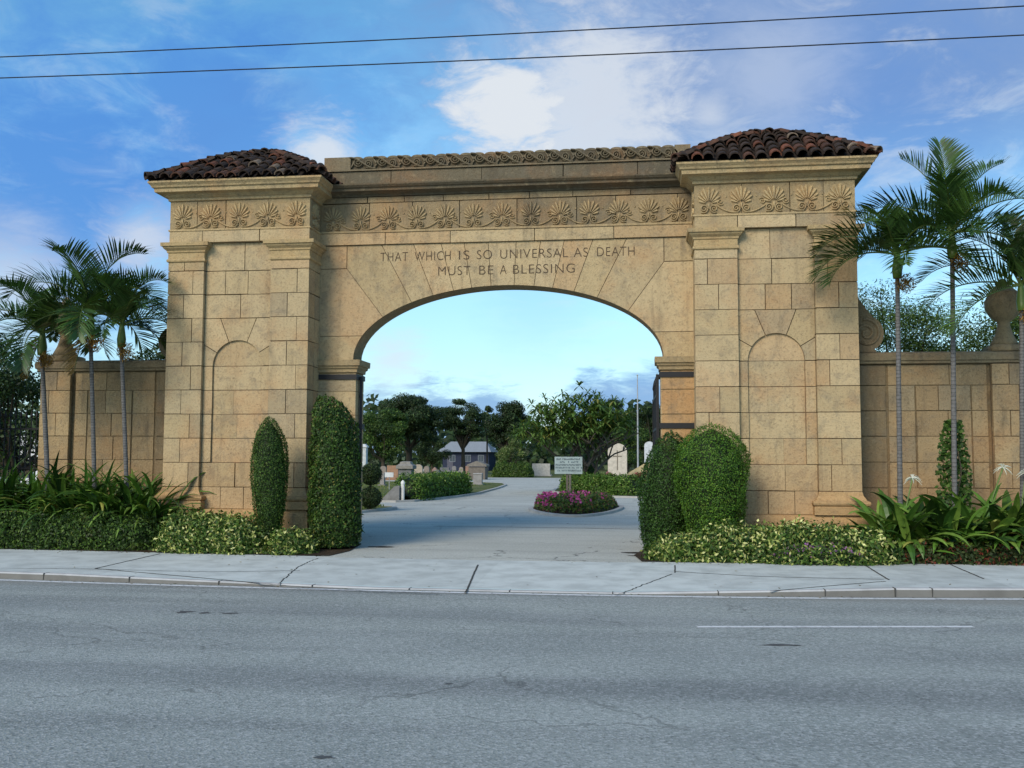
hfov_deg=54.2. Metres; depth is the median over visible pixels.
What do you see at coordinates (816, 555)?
hedge
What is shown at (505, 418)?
shade tree
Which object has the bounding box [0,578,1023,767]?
road
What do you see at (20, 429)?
iron railing
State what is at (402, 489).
marker post
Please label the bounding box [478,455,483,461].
window
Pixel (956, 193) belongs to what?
palm tree
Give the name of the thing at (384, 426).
shade tree
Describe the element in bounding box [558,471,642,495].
clipped hedge
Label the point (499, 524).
driveway
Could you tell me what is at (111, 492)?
crinum lily
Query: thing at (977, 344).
leafy tree
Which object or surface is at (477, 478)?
headstone
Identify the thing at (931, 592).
kerb
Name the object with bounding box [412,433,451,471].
leafy tree
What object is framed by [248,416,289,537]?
topiary bush
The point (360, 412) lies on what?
iron gate
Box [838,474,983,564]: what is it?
crinum lily
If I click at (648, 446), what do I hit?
headstone
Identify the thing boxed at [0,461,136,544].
crinum lily
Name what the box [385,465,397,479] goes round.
headstone
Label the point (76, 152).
sky
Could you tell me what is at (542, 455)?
wood
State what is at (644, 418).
shade tree
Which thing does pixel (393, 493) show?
headstone
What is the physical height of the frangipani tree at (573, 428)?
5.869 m
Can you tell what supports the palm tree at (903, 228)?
on the planting bed at (638, 554)
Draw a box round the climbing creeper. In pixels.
[934,419,973,508]
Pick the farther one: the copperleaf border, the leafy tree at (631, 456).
the leafy tree at (631, 456)
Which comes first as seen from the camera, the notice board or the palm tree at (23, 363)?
the palm tree at (23, 363)
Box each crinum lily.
[0,450,119,534]
[0,451,68,543]
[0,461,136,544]
[27,457,168,540]
[65,463,216,551]
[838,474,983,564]
[875,493,1014,563]
[923,464,1023,552]
[953,469,1023,548]
[990,519,1023,548]
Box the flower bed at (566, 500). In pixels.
[534,489,617,513]
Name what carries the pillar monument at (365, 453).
on the lawn island at (479, 488)
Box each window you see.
[449,455,454,461]
[465,455,470,461]
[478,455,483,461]
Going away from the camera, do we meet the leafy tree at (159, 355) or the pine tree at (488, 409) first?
the leafy tree at (159, 355)
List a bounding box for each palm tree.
[0,235,168,487]
[0,269,116,492]
[44,265,181,486]
[802,198,994,508]
[850,137,1023,506]
[912,211,1023,507]
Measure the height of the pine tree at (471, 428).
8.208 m
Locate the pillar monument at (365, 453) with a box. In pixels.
[362,444,368,465]
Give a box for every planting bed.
[6,544,359,554]
[635,548,713,561]
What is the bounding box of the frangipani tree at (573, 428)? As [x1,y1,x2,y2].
[506,381,642,476]
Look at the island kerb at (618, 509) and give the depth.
31.70 m
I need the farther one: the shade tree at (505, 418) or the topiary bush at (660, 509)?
the shade tree at (505, 418)
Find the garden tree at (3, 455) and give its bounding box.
[0,356,6,476]
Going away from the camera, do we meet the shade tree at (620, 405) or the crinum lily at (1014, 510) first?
the crinum lily at (1014, 510)
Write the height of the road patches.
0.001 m
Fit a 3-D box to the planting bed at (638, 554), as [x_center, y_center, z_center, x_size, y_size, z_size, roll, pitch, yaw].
[12.980,3.240,18.736,21.363,0.001,2.965,0,-4,2]
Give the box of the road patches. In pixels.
[177,611,799,758]
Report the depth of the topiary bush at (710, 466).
18.16 m
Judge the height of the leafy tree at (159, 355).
5.216 m
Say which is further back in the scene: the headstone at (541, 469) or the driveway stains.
the headstone at (541, 469)
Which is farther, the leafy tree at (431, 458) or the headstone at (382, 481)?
the leafy tree at (431, 458)
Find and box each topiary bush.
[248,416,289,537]
[306,394,364,548]
[636,430,690,549]
[671,422,752,534]
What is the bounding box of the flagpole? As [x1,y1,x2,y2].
[636,374,638,467]
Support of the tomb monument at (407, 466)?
on the lawn island at (479, 488)
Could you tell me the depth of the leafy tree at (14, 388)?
30.41 m
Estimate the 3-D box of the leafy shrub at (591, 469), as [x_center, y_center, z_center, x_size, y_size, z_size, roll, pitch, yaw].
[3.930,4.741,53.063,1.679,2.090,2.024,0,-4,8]
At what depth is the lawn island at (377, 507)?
34.93 m
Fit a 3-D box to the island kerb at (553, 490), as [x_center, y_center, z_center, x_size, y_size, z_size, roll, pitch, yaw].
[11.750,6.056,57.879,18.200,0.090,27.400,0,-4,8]
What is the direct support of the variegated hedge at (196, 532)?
on the planting bed at (326, 551)
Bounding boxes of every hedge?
[0,503,164,551]
[152,502,279,554]
[260,522,319,555]
[392,468,472,500]
[491,460,534,477]
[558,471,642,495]
[640,514,907,565]
[762,539,872,565]
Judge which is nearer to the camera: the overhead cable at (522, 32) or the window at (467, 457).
the overhead cable at (522, 32)
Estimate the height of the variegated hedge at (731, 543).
0.881 m
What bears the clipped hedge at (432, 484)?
on the lawn island at (479, 488)
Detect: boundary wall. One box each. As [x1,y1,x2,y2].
[35,297,167,494]
[857,287,1019,522]
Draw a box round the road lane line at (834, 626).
[697,626,972,626]
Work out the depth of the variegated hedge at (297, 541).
18.85 m
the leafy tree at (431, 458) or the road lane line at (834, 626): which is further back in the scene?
the leafy tree at (431, 458)
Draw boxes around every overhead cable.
[0,5,1023,57]
[0,34,1023,78]
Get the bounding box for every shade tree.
[362,407,408,465]
[373,392,448,461]
[482,400,532,461]
[596,398,634,443]
[623,402,660,459]
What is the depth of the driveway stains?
20.51 m
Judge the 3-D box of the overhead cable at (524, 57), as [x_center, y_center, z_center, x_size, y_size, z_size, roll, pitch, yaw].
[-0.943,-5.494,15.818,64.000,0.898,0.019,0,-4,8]
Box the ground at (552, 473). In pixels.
[31,457,928,563]
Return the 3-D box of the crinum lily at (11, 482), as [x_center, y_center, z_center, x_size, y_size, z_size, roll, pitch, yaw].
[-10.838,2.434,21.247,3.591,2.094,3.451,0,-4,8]
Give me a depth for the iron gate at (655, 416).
21.65 m
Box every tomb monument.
[396,461,416,478]
[467,461,488,479]
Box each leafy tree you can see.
[0,334,40,482]
[128,343,165,359]
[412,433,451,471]
[598,427,650,472]
[858,278,969,351]
[916,285,1018,351]
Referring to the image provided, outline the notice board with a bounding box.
[555,457,581,490]
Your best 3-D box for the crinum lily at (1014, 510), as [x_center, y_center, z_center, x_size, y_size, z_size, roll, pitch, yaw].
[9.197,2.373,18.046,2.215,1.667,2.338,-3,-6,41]
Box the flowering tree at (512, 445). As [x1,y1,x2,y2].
[494,438,526,463]
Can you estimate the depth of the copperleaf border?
17.41 m
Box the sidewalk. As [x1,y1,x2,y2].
[0,549,1023,594]
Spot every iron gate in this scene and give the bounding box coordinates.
[358,377,362,538]
[652,374,658,447]
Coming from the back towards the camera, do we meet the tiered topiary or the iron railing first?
the tiered topiary
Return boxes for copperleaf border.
[898,534,1023,565]
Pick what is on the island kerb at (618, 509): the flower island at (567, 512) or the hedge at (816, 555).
the flower island at (567, 512)
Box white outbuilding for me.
[20,436,37,482]
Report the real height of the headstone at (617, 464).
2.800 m
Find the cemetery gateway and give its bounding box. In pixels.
[144,127,882,540]
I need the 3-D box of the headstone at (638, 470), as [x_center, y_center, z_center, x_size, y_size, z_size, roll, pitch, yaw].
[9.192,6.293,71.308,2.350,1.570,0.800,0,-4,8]
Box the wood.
[0,393,659,469]
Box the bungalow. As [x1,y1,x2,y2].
[438,442,497,470]
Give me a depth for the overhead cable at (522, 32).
15.65 m
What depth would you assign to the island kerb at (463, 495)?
44.80 m
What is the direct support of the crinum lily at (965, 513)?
on the planting bed at (638, 554)
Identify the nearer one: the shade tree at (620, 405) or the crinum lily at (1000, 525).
the crinum lily at (1000, 525)
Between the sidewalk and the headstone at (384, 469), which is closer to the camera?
the sidewalk
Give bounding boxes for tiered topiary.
[362,463,383,508]
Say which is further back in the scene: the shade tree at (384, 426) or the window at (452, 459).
the window at (452, 459)
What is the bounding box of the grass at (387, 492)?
[362,482,484,509]
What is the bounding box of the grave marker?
[385,472,393,488]
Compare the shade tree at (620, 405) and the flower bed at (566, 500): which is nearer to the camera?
the flower bed at (566, 500)
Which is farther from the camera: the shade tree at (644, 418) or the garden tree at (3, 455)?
the shade tree at (644, 418)
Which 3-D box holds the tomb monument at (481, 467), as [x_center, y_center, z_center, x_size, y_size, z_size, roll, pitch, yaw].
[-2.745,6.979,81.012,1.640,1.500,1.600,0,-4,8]
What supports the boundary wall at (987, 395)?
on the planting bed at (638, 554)
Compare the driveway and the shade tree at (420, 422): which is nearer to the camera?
the driveway
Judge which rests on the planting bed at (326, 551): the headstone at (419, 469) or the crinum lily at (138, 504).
the crinum lily at (138, 504)
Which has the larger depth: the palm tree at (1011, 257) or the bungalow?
the bungalow
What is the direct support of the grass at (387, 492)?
on the lawn island at (479, 488)
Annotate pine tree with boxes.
[438,398,488,471]
[481,405,493,466]
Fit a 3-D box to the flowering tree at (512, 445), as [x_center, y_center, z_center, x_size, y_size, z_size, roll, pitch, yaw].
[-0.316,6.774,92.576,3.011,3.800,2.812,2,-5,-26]
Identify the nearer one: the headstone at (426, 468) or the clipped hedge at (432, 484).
the clipped hedge at (432, 484)
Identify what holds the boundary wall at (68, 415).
on the planting bed at (326, 551)
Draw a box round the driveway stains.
[368,526,637,555]
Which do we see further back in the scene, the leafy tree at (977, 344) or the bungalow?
the bungalow
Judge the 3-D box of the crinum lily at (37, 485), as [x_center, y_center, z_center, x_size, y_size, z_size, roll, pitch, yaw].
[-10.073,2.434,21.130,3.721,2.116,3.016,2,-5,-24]
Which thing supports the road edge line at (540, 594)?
on the road
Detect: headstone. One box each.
[378,473,386,485]
[380,466,386,478]
[383,486,400,499]
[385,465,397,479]
[414,464,422,476]
[424,466,429,473]
[440,467,449,471]
[473,473,483,484]
[532,463,551,475]
[608,443,626,477]
[627,464,649,475]
[644,441,652,462]
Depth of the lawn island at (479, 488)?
57.88 m
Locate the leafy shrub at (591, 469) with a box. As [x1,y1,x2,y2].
[575,454,598,474]
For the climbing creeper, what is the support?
on the planting bed at (638, 554)
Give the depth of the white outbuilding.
47.17 m
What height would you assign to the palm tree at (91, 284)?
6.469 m
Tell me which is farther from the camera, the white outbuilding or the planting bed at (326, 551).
the white outbuilding
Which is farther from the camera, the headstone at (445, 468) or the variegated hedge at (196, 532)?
the headstone at (445, 468)
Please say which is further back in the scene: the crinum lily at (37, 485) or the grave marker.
the grave marker
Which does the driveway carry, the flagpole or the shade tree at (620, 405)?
the flagpole
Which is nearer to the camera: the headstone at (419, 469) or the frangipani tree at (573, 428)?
the frangipani tree at (573, 428)
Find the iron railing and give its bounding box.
[0,409,38,482]
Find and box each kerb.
[0,571,1023,596]
[362,506,396,512]
[382,482,506,501]
[528,504,623,516]
[552,487,636,497]
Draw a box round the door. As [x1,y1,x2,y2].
[447,456,452,470]
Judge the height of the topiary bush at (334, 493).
3.171 m
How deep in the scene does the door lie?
131.71 m
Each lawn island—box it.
[5,481,503,499]
[362,506,391,509]
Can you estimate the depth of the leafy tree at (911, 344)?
26.81 m
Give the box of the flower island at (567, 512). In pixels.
[533,504,618,513]
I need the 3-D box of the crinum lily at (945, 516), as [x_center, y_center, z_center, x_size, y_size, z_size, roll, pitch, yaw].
[7.767,2.653,18.357,2.315,1.288,2.367,-1,-4,19]
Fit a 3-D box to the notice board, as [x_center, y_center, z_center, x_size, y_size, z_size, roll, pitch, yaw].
[2.084,3.608,36.828,1.020,1.850,0.126,0,-4,8]
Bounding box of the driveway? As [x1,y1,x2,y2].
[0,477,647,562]
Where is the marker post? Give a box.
[401,480,404,499]
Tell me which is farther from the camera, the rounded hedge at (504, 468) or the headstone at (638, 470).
the rounded hedge at (504, 468)
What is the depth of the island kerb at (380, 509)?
33.80 m
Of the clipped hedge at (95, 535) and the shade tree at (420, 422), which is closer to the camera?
the clipped hedge at (95, 535)
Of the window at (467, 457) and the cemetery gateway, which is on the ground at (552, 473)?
the cemetery gateway
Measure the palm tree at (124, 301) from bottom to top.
5.890 m
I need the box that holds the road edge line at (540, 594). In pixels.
[0,579,1023,599]

